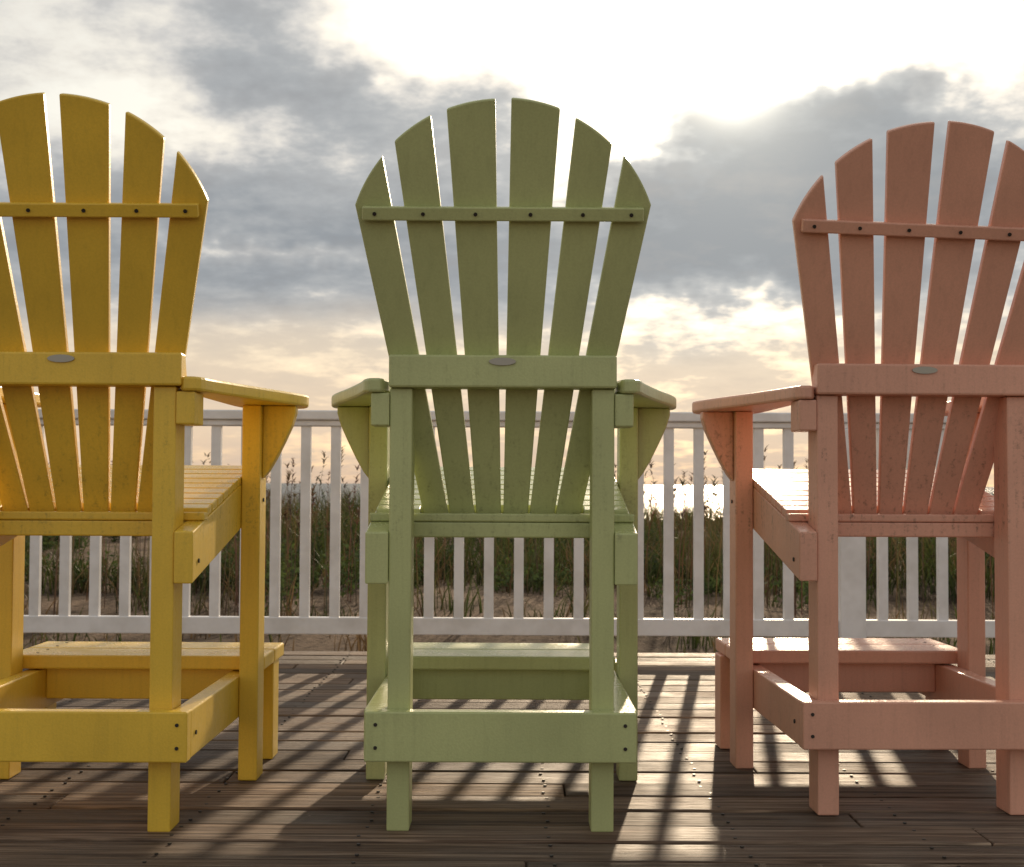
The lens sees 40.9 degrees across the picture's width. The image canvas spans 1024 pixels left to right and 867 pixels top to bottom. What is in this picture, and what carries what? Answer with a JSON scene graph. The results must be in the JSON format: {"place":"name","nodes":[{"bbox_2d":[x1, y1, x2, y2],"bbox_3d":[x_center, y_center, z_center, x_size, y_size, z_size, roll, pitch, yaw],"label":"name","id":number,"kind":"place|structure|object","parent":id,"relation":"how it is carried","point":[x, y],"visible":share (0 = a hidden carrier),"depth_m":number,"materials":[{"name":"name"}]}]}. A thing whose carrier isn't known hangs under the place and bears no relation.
{"place":"outdoors","nodes":[
{"label":"outdoors","id":0,"kind":"place"},
{"bbox_2d":[23,482,994,654],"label":"beach grass","id":1,"kind":"structure","parent":0,"point":[929,570],"depth_m":13.21,"materials":[{"name":"green plant"}]},
{"bbox_2d":[23,520,994,654],"bbox_3d":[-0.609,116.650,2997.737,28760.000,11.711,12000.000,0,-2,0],"label":"ground","id":2,"kind":"structure","parent":0,"point":[535,601],"depth_m":11.24,"materials":[{"name":"beige sand"}]},
{"bbox_2d":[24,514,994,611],"bbox_3d":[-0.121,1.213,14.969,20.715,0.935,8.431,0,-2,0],"label":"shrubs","id":3,"kind":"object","parent":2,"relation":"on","point":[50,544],"visible":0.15,"depth_m":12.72,"materials":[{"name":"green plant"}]},
{"bbox_2d":[48,445,994,651],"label":"sea oats","id":4,"kind":"object","parent":2,"relation":"on","point":[682,513],"visible":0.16,"depth_m":11.52,"materials":[{"name":"green plant"}]},
{"bbox_2d":[0,651,1023,866],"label":"wooden deck","id":5,"kind":"structure","parent":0,"point":[313,796],"depth_m":3.28,"materials":[{"name":"brown wood"}]},
{"bbox_2d":[0,92,308,831],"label":"adirondack chair","id":6,"kind":"object","parent":5,"relation":"on","point":[192,520],"visible":1,"depth_m":3.04,"materials":[{"name":"yellow paint"}]},
{"bbox_2d":[331,97,675,831],"bbox_3d":[-0.022,0.098,3.429,0.925,1.587,1.106,0,-2,0],"label":"adirondack chair","id":7,"kind":"object","parent":5,"relation":"on","point":[415,489],"visible":1,"depth_m":3.04,"materials":[{"name":"green paint"}]},
{"bbox_2d":[23,409,994,637],"bbox_3d":[0.498,0.449,6.118,14.246,1.088,0.112,0,-2,0],"label":"white railing","id":8,"kind":"object","parent":5,"relation":"on","point":[853,622],"visible":0.45,"depth_m":6.09,"materials":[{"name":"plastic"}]},
{"bbox_2d":[692,121,1023,814],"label":"adirondack chair","id":9,"kind":"object","parent":5,"relation":"on","point":[799,521],"visible":1,"depth_m":3.22,"materials":[{"name":"paint"}]},
{"bbox_2d":[0,0,1023,486],"label":"sky","id":10,"kind":"structure","parent":0,"point":[726,113],"materials":[{"name":"grey"}]},
{"bbox_2d":[266,483,993,517],"bbox_3d":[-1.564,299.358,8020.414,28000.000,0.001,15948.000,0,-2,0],"label":"sea","id":11,"kind":"structure","parent":0,"point":[658,492],"depth_m":774.07,"materials":[{"name":"grey liquid"}]}
]}

